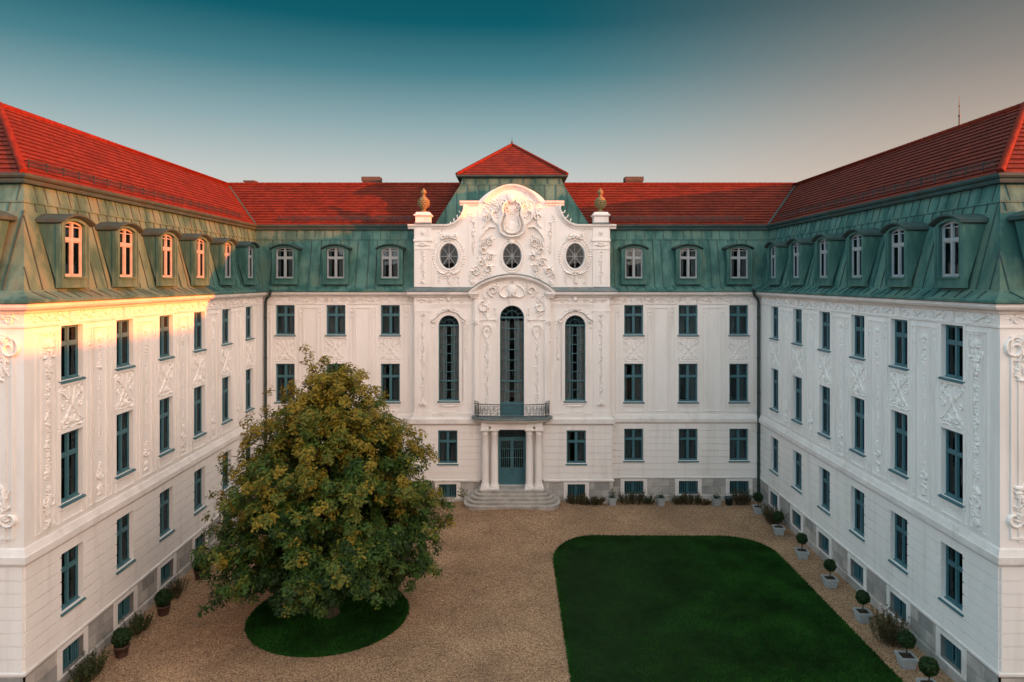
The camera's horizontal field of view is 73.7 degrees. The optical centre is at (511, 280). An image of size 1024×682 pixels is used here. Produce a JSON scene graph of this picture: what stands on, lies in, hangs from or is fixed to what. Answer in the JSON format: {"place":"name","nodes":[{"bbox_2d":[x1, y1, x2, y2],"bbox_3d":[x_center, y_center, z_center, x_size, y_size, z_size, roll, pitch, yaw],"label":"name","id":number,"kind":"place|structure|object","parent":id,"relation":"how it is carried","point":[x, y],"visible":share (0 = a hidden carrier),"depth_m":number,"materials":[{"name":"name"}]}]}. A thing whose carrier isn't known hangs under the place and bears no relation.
{"place":"outdoors","nodes":[
{"label":"outdoors","id":0,"kind":"place"},
{"bbox_2d":[244,589,409,657],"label":"round lawn","id":1,"kind":"structure","parent":0,"point":[326,630],"depth_m":27.66,"materials":[{"name":"green plant"}]},
{"bbox_2d":[23,480,1000,681],"bbox_3d":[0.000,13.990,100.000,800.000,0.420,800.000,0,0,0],"label":"gravel ground","id":2,"kind":"structure","parent":0,"point":[485,608],"depth_m":28.91,"materials":[{"name":"beige gravel"}]},
{"bbox_2d":[68,675,90,681],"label":"shrub","id":3,"kind":"object","parent":2,"relation":"on","point":[77,679],"visible":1,"depth_m":23.57,"materials":[{"name":"green plant"}]},
{"bbox_2d":[68,646,110,681],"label":"shrub","id":4,"kind":"object","parent":2,"relation":"on","point":[83,671],"visible":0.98,"depth_m":24.34,"materials":[{"name":"green plant"}]},
{"bbox_2d":[111,627,132,658],"bbox_3d":[-14.747,13.662,25.808,0.769,1.077,0.770,0,0,-3],"label":"potted ball bush","id":5,"kind":"object","parent":2,"relation":"on","point":[121,637],"visible":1,"depth_m":25.62,"materials":[{"name":"green plant"}]},
{"bbox_2d":[122,610,153,636],"bbox_3d":[-15.028,13.810,27.527,0.962,0.790,1.267,0,0,0],"label":"shrub","id":6,"kind":"object","parent":2,"relation":"on","point":[137,625],"visible":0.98,"depth_m":27.48,"materials":[{"name":"green plant"}]},
{"bbox_2d":[153,589,172,616],"bbox_3d":[-14.797,13.666,29.002,0.766,1.068,0.767,0,0,41],"label":"potted ball bush","id":7,"kind":"object","parent":2,"relation":"on","point":[162,598],"visible":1,"depth_m":28.82,"materials":[{"name":"green plant"}]},
{"bbox_2d":[162,578,187,597],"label":"shrub","id":8,"kind":"object","parent":2,"relation":"on","point":[176,590],"visible":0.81,"depth_m":30.66,"materials":[{"name":"green plant"}]},
{"bbox_2d":[192,558,207,579],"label":"potted ball bush","id":9,"kind":"object","parent":2,"relation":"on","point":[196,572],"visible":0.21,"depth_m":32.28,"materials":[{"name":"green plant"}]},
{"bbox_2d":[188,344,467,618],"bbox_3d":[-7.490,8.438,29.161,11.201,11.625,10.395,0,0,0],"label":"broadleaf tree","id":10,"kind":"object","parent":2,"relation":"on","point":[322,544],"visible":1,"depth_m":26.64,"materials":[{"name":"green plant"}]},
{"bbox_2d":[0,99,1023,681],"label":"palace","id":11,"kind":"structure","parent":2,"relation":"on","point":[830,363],"depth_m":34.13,"materials":[{"name":"paint"}]},
{"bbox_2d":[63,637,78,669],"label":"window","id":12,"kind":"structure","parent":11,"relation":"in","point":[70,653],"depth_m":24.53,"materials":[{"name":"teal paint"}]},
{"bbox_2d":[59,324,85,383],"bbox_3d":[-15.828,2.612,24.431,0.340,2.025,1.370,0,0,-1],"label":"window","id":13,"kind":"structure","parent":11,"relation":"in","point":[69,333],"depth_m":24.57,"materials":[{"name":"teal paint"}]},
{"bbox_2d":[59,429,85,507],"bbox_3d":[-15.828,6.662,24.431,0.340,2.565,1.370,0,0,-1],"label":"window","id":14,"kind":"structure","parent":11,"relation":"in","point":[69,440],"depth_m":24.57,"materials":[{"name":"teal paint"}]},
{"bbox_2d":[60,545,85,616],"bbox_3d":[-15.828,10.647,24.431,0.340,2.155,1.370,0,0,-1],"label":"window","id":15,"kind":"structure","parent":11,"relation":"in","point":[69,569],"depth_m":24.63,"materials":[{"name":"teal paint"}]},
{"bbox_2d":[118,595,129,620],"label":"window","id":16,"kind":"structure","parent":11,"relation":"in","point":[124,606],"depth_m":27.96,"materials":[{"name":"teal paint"}]},
{"bbox_2d":[115,319,135,370],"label":"window","id":17,"kind":"structure","parent":11,"relation":"in","point":[122,325],"depth_m":28.04,"materials":[{"name":"teal paint"}]},
{"bbox_2d":[115,411,135,479],"bbox_3d":[-15.869,6.662,27.836,0.340,2.565,1.370,0,0,-1],"label":"window","id":18,"kind":"structure","parent":11,"relation":"in","point":[123,418],"depth_m":28.04,"materials":[{"name":"teal paint"}]},
{"bbox_2d":[116,513,135,574],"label":"window","id":19,"kind":"structure","parent":11,"relation":"in","point":[122,533],"depth_m":28.04,"materials":[{"name":"teal paint"}]},
{"bbox_2d":[161,561,169,582],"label":"window","id":20,"kind":"structure","parent":11,"relation":"in","point":[165,570],"depth_m":31.45,"materials":[{"name":"teal paint"}]},
{"bbox_2d":[158,315,174,360],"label":"window","id":21,"kind":"structure","parent":11,"relation":"in","point":[164,320],"depth_m":31.47,"materials":[{"name":"teal paint"}]},
{"bbox_2d":[158,397,174,457],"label":"window","id":22,"kind":"structure","parent":11,"relation":"in","point":[164,403],"depth_m":31.51,"materials":[{"name":"teal glass"}]},
{"bbox_2d":[159,488,174,541],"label":"window","id":23,"kind":"structure","parent":11,"relation":"in","point":[164,496],"depth_m":31.46,"materials":[{"name":"teal paint"}]},
{"bbox_2d":[195,535,201,548],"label":"window","id":24,"kind":"structure","parent":11,"relation":"in","point":[199,539],"depth_m":34.86,"materials":[{"name":"teal glass"}]},
{"bbox_2d":[193,312,206,352],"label":"window","id":25,"kind":"structure","parent":11,"relation":"in","point":[197,315],"depth_m":34.91,"materials":[{"name":"teal paint"}]},
{"bbox_2d":[193,386,206,439],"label":"window","id":26,"kind":"structure","parent":11,"relation":"in","point":[198,390],"depth_m":34.91,"materials":[{"name":"teal paint"}]},
{"bbox_2d":[194,468,206,515],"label":"window","id":27,"kind":"structure","parent":11,"relation":"in","point":[197,474],"depth_m":34.91,"materials":[{"name":"teal paint"}]},
{"bbox_2d":[221,309,232,345],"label":"window","id":28,"kind":"structure","parent":11,"relation":"in","point":[224,311],"depth_m":38.28,"materials":[{"name":"teal paint"}]},
{"bbox_2d":[221,376,232,424],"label":"window","id":29,"kind":"structure","parent":11,"relation":"in","point":[224,380],"depth_m":38.28,"materials":[{"name":"teal paint"}]},
{"bbox_2d":[222,452,232,492],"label":"window","id":30,"kind":"structure","parent":11,"relation":"in","point":[224,487],"depth_m":38.42,"materials":[{"name":"teal paint"}]},
{"bbox_2d":[245,307,254,340],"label":"window","id":31,"kind":"structure","parent":11,"relation":"in","point":[248,316],"depth_m":41.72,"materials":[{"name":"teal paint"}]},
{"bbox_2d":[245,369,254,412],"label":"window","id":32,"kind":"structure","parent":11,"relation":"in","point":[248,380],"depth_m":41.72,"materials":[{"name":"teal paint"}]},
{"bbox_2d":[274,364,294,403],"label":"window","id":33,"kind":"structure","parent":11,"relation":"in","point":[279,376],"depth_m":44.19,"materials":[{"name":"teal paint"}]},
{"bbox_2d":[274,305,295,336],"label":"window","id":34,"kind":"structure","parent":11,"relation":"in","point":[282,314],"depth_m":44.21,"materials":[{"name":"teal paint"}]},
{"bbox_2d":[325,305,346,336],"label":"window","id":35,"kind":"structure","parent":11,"relation":"in","point":[332,310],"depth_m":44.44,"materials":[{"name":"teal paint"}]},
{"bbox_2d":[327,364,344,370],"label":"window","id":36,"kind":"structure","parent":11,"relation":"in","point":[329,364],"depth_m":44.19,"materials":[{"name":"teal paint"}]},
{"bbox_2d":[379,305,400,336],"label":"window","id":37,"kind":"structure","parent":11,"relation":"in","point":[386,310],"depth_m":44.19,"materials":[{"name":"teal paint"}]},
{"bbox_2d":[381,364,400,403],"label":"window","id":38,"kind":"structure","parent":11,"relation":"in","point":[396,367],"depth_m":44.19,"materials":[{"name":"teal paint"}]},
{"bbox_2d":[437,430,457,464],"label":"window","id":39,"kind":"structure","parent":11,"relation":"in","point":[443,435],"depth_m":43.74,"materials":[{"name":"teal paint"}]},
{"bbox_2d":[439,484,455,496],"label":"window","id":40,"kind":"structure","parent":11,"relation":"in","point":[448,485],"depth_m":43.40,"materials":[{"name":"teal paint"}]},
{"bbox_2d":[437,315,459,402],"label":"tall window","id":41,"kind":"structure","parent":11,"relation":"in","point":[443,335],"depth_m":43.93,"materials":[{"name":"teal paint"}]},
{"bbox_2d":[440,244,457,268],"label":"oval window","id":42,"kind":"structure","parent":11,"relation":"in","point":[448,256],"depth_m":43.62,"materials":[{"name":"black glass"}]},
{"bbox_2d":[500,306,523,414],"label":"tall window","id":43,"kind":"structure","parent":11,"relation":"in","point":[518,328],"depth_m":43.73,"materials":[{"name":"teal glass"}]},
{"bbox_2d":[503,244,520,268],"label":"oval window","id":44,"kind":"structure","parent":11,"relation":"in","point":[508,244],"depth_m":43.62,"materials":[{"name":"black glass"}]},
{"bbox_2d":[498,430,525,483],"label":"door","id":45,"kind":"structure","parent":11,"relation":"in","point":[506,475],"depth_m":43.55,"materials":[{"name":"teal paint"}]},
{"bbox_2d":[566,244,583,268],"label":"oval window","id":46,"kind":"structure","parent":11,"relation":"in","point":[575,256],"depth_m":43.62,"materials":[{"name":"grey paint"}]},
{"bbox_2d":[564,315,586,402],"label":"tall window","id":47,"kind":"structure","parent":11,"relation":"in","point":[580,335],"depth_m":43.94,"materials":[{"name":"teal glass"}]},
{"bbox_2d":[566,430,586,464],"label":"window","id":48,"kind":"structure","parent":11,"relation":"in","point":[580,435],"depth_m":43.50,"materials":[{"name":"teal paint"}]},
{"bbox_2d":[568,484,584,496],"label":"window","id":49,"kind":"structure","parent":11,"relation":"in","point":[575,485],"depth_m":43.40,"materials":[{"name":"teal paint"}]},
{"bbox_2d":[624,481,642,492],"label":"window","id":50,"kind":"structure","parent":11,"relation":"in","point":[632,482],"depth_m":44.11,"materials":[{"name":"teal paint"}]},
{"bbox_2d":[623,305,644,336],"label":"window","id":51,"kind":"structure","parent":11,"relation":"in","point":[637,310],"depth_m":44.44,"materials":[{"name":"teal paint"}]},
{"bbox_2d":[623,364,644,403],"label":"window","id":52,"kind":"structure","parent":11,"relation":"in","point":[637,369],"depth_m":44.19,"materials":[{"name":"teal paint"}]},
{"bbox_2d":[623,429,644,461],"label":"window","id":53,"kind":"structure","parent":11,"relation":"in","point":[637,434],"depth_m":44.45,"materials":[{"name":"teal glass"}]},
{"bbox_2d":[677,305,698,336],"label":"window","id":54,"kind":"structure","parent":11,"relation":"in","point":[691,310],"depth_m":44.44,"materials":[{"name":"teal paint"}]},
{"bbox_2d":[677,364,698,403],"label":"window","id":55,"kind":"structure","parent":11,"relation":"in","point":[691,369],"depth_m":44.19,"materials":[{"name":"teal paint"}]},
{"bbox_2d":[679,481,696,492],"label":"window","id":56,"kind":"structure","parent":11,"relation":"in","point":[687,482],"depth_m":44.11,"materials":[{"name":"teal paint"}]},
{"bbox_2d":[678,429,698,461],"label":"window","id":57,"kind":"structure","parent":11,"relation":"in","point":[691,434],"depth_m":44.45,"materials":[{"name":"teal paint"}]},
{"bbox_2d":[728,305,749,336],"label":"window","id":58,"kind":"structure","parent":11,"relation":"in","point":[741,314],"depth_m":44.44,"materials":[{"name":"teal paint"}]},
{"bbox_2d":[728,364,749,403],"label":"window","id":59,"kind":"structure","parent":11,"relation":"in","point":[741,376],"depth_m":44.19,"materials":[{"name":"teal paint"}]},
{"bbox_2d":[728,429,749,461],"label":"window","id":60,"kind":"structure","parent":11,"relation":"in","point":[738,438],"depth_m":44.44,"materials":[{"name":"teal glass"}]},
{"bbox_2d":[730,481,747,492],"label":"window","id":61,"kind":"structure","parent":11,"relation":"in","point":[737,482],"depth_m":44.12,"materials":[{"name":"teal glass"}]},
{"bbox_2d":[769,307,778,340],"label":"window","id":62,"kind":"structure","parent":11,"relation":"in","point":[775,316],"depth_m":41.72,"materials":[{"name":"teal paint"}]},
{"bbox_2d":[769,369,778,412],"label":"window","id":63,"kind":"structure","parent":11,"relation":"in","point":[775,380],"depth_m":41.72,"materials":[{"name":"teal paint"}]},
{"bbox_2d":[769,438,778,475],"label":"window","id":64,"kind":"structure","parent":11,"relation":"in","point":[775,446],"depth_m":41.72,"materials":[{"name":"teal glass"}]},
{"bbox_2d":[773,493,776,506],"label":"window","id":65,"kind":"structure","parent":11,"relation":"in","point":[774,496],"depth_m":41.69,"materials":[{"name":"teal glass"}]},
{"bbox_2d":[791,452,801,493],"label":"window","id":66,"kind":"structure","parent":11,"relation":"in","point":[798,456],"depth_m":38.38,"materials":[{"name":"teal paint"}]},
{"bbox_2d":[791,309,802,345],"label":"window","id":67,"kind":"structure","parent":11,"relation":"in","point":[798,311],"depth_m":38.28,"materials":[{"name":"teal paint"}]},
{"bbox_2d":[791,376,802,424],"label":"window","id":68,"kind":"structure","parent":11,"relation":"in","point":[798,380],"depth_m":38.28,"materials":[{"name":"teal paint"}]},
{"bbox_2d":[795,512,800,528],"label":"window","id":69,"kind":"structure","parent":11,"relation":"in","point":[797,517],"depth_m":38.26,"materials":[{"name":"teal paint"}]},
{"bbox_2d":[817,468,829,515],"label":"window","id":70,"kind":"structure","parent":11,"relation":"in","point":[825,474],"depth_m":34.91,"materials":[{"name":"teal paint"}]},
{"bbox_2d":[817,312,830,352],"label":"window","id":71,"kind":"structure","parent":11,"relation":"in","point":[825,315],"depth_m":34.91,"materials":[{"name":"teal paint"}]},
{"bbox_2d":[817,386,830,439],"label":"window","id":72,"kind":"structure","parent":11,"relation":"in","point":[825,390],"depth_m":34.91,"materials":[{"name":"teal paint"}]},
{"bbox_2d":[822,534,828,552],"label":"window","id":73,"kind":"structure","parent":11,"relation":"in","point":[825,541],"depth_m":34.86,"materials":[{"name":"teal paint"}]},
{"bbox_2d":[849,488,864,541],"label":"window","id":74,"kind":"structure","parent":11,"relation":"in","point":[859,496],"depth_m":31.46,"materials":[{"name":"teal paint"}]},
{"bbox_2d":[849,315,865,360],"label":"window","id":75,"kind":"structure","parent":11,"relation":"in","point":[859,320],"depth_m":31.47,"materials":[{"name":"teal paint"}]},
{"bbox_2d":[849,397,865,457],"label":"window","id":76,"kind":"structure","parent":11,"relation":"in","point":[859,403],"depth_m":31.51,"materials":[{"name":"teal glass"}]},
{"bbox_2d":[854,561,862,582],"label":"window","id":77,"kind":"structure","parent":11,"relation":"in","point":[858,570],"depth_m":31.45,"materials":[{"name":"teal paint"}]},
{"bbox_2d":[888,513,907,574],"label":"window","id":78,"kind":"structure","parent":11,"relation":"in","point":[901,533],"depth_m":28.04,"materials":[{"name":"teal paint"}]},
{"bbox_2d":[888,319,908,370],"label":"window","id":79,"kind":"structure","parent":11,"relation":"in","point":[900,325],"depth_m":28.04,"materials":[{"name":"teal paint"}]},
{"bbox_2d":[888,411,908,479],"bbox_3d":[15.869,6.662,27.836,0.340,2.565,1.370,0,0,1],"label":"window","id":80,"kind":"structure","parent":11,"relation":"in","point":[900,418],"depth_m":28.04,"materials":[{"name":"teal paint"}]},
{"bbox_2d":[894,595,905,620],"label":"window","id":81,"kind":"structure","parent":11,"relation":"in","point":[899,606],"depth_m":27.96,"materials":[{"name":"teal paint"}]},
{"bbox_2d":[938,545,963,616],"bbox_3d":[15.828,10.647,24.431,0.340,2.155,1.370,0,0,1],"label":"window","id":82,"kind":"structure","parent":11,"relation":"in","point":[954,569],"depth_m":24.63,"materials":[{"name":"teal paint"}]},
{"bbox_2d":[938,324,964,383],"bbox_3d":[15.828,2.612,24.431,0.340,2.025,1.370,0,0,1],"label":"window","id":83,"kind":"structure","parent":11,"relation":"in","point":[954,333],"depth_m":24.57,"materials":[{"name":"teal paint"}]},
{"bbox_2d":[938,429,964,507],"bbox_3d":[15.828,6.662,24.431,0.340,2.565,1.370,0,0,1],"label":"window","id":84,"kind":"structure","parent":11,"relation":"in","point":[954,440],"depth_m":24.57,"materials":[{"name":"teal paint"}]},
{"bbox_2d":[945,637,960,669],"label":"window","id":85,"kind":"structure","parent":11,"relation":"in","point":[953,653],"depth_m":24.53,"materials":[{"name":"teal paint"}]},
{"bbox_2d":[565,492,587,504],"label":"shrub","id":86,"kind":"object","parent":2,"relation":"on","point":[581,498],"visible":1,"depth_m":42.77,"materials":[{"name":"green plant"}]},
{"bbox_2d":[582,496,605,504],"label":"shrub","id":87,"kind":"object","parent":2,"relation":"on","point":[597,500],"visible":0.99,"depth_m":42.82,"materials":[{"name":"green plant"}]},
{"bbox_2d":[608,485,616,505],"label":"potted plant","id":88,"kind":"object","parent":2,"relation":"on","point":[612,499],"visible":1,"depth_m":42.81,"materials":[{"name":"white plant"}]},
{"bbox_2d":[618,491,644,504],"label":"shrub","id":89,"kind":"object","parent":2,"relation":"on","point":[631,497],"visible":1,"depth_m":43.18,"materials":[{"name":"green plant"}]},
{"bbox_2d":[641,495,656,504],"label":"shrub","id":90,"kind":"object","parent":2,"relation":"on","point":[647,500],"visible":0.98,"depth_m":43.17,"materials":[{"name":"green plant"}]},
{"bbox_2d":[656,491,665,505],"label":"potted plant","id":91,"kind":"object","parent":2,"relation":"on","point":[660,499],"visible":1,"depth_m":42.87,"materials":[{"name":"white plant"}]},
{"bbox_2d":[671,495,685,504],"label":"shrub","id":92,"kind":"object","parent":2,"relation":"on","point":[677,499],"visible":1,"depth_m":43.14,"materials":[{"name":"green plant"}]},
{"bbox_2d":[681,490,701,504],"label":"shrub","id":93,"kind":"object","parent":2,"relation":"on","point":[691,499],"visible":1,"depth_m":43.16,"materials":[{"name":"green plant"}]},
{"bbox_2d":[699,498,711,504],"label":"shrub","id":94,"kind":"object","parent":2,"relation":"on","point":[705,501],"visible":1,"depth_m":43.12,"materials":[{"name":"green plant"}]},
{"bbox_2d":[711,493,721,505],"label":"potted plant","id":95,"kind":"object","parent":2,"relation":"on","point":[716,500],"visible":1,"depth_m":42.89,"materials":[{"name":"white plant"}]},
{"bbox_2d":[724,493,732,505],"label":"bucket","id":96,"kind":"object","parent":2,"relation":"on","point":[728,500],"visible":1,"depth_m":43.03,"materials":[{"name":"grey"}]},
{"bbox_2d":[731,488,753,505],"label":"shrub","id":97,"kind":"object","parent":2,"relation":"on","point":[746,496],"visible":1,"depth_m":43.09,"materials":[{"name":"green plant"}]},
{"bbox_2d":[752,492,764,513],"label":"potted topiary","id":98,"kind":"object","parent":2,"relation":"on","point":[758,497],"visible":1,"depth_m":41.40,"materials":[{"name":"plant"}]},
{"bbox_2d":[760,502,786,524],"bbox_3d":[15.241,13.657,39.934,1.188,1.093,1.637,0,0,0],"label":"shrub","id":99,"kind":"object","parent":2,"relation":"on","point":[767,513],"visible":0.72,"depth_m":39.72,"materials":[{"name":"green plant"}]},
{"bbox_2d":[772,511,785,534],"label":"potted topiary","id":100,"kind":"object","parent":2,"relation":"on","point":[778,516],"visible":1,"depth_m":38.02,"materials":[{"name":"concrete"}]},
{"bbox_2d":[794,533,809,559],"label":"potted topiary","id":101,"kind":"object","parent":2,"relation":"on","point":[802,553],"visible":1,"depth_m":34.72,"materials":[{"name":"concrete"}]},
{"bbox_2d":[821,559,838,588],"bbox_3d":[14.744,13.555,31.653,0.589,1.289,0.621,0,0,1],"label":"potted topiary","id":102,"kind":"object","parent":2,"relation":"on","point":[830,581],"visible":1,"depth_m":31.49,"materials":[{"name":"concrete"}]},
{"bbox_2d":[852,590,872,622],"bbox_3d":[14.619,13.553,28.441,0.604,1.294,0.610,0,0,1],"label":"potted topiary","id":103,"kind":"object","parent":2,"relation":"on","point":[862,614],"visible":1,"depth_m":28.31,"materials":[{"name":"concrete"}]},
{"bbox_2d":[868,604,910,647],"bbox_3d":[14.754,13.578,26.768,1.447,1.252,1.429,0,0,0],"label":"shrub","id":104,"kind":"object","parent":2,"relation":"on","point":[889,627],"visible":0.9,"depth_m":26.61,"materials":[{"name":"green plant"}]},
{"bbox_2d":[894,630,918,669],"bbox_3d":[14.498,13.541,25.102,0.664,1.319,0.674,0,0,4],"label":"potted topiary","id":105,"kind":"object","parent":2,"relation":"on","point":[907,660],"visible":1,"depth_m":24.94,"materials":[{"name":"plant"}]},
{"bbox_2d":[915,656,939,681],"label":"potted topiary","id":106,"kind":"object","parent":2,"relation":"on","point":[928,666],"visible":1,"depth_m":23.25,"materials":[{"name":"plant"}]},
{"bbox_2d":[0,0,1023,182],"label":"sky","id":107,"kind":"structure","parent":0,"point":[228,91],"materials":[{"name":"blue"}]},
{"bbox_2d":[552,534,902,681],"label":"lawn","id":108,"kind":"structure","parent":0,"point":[574,583],"depth_m":28.59,"materials":[{"name":"green plant"}]}
]}

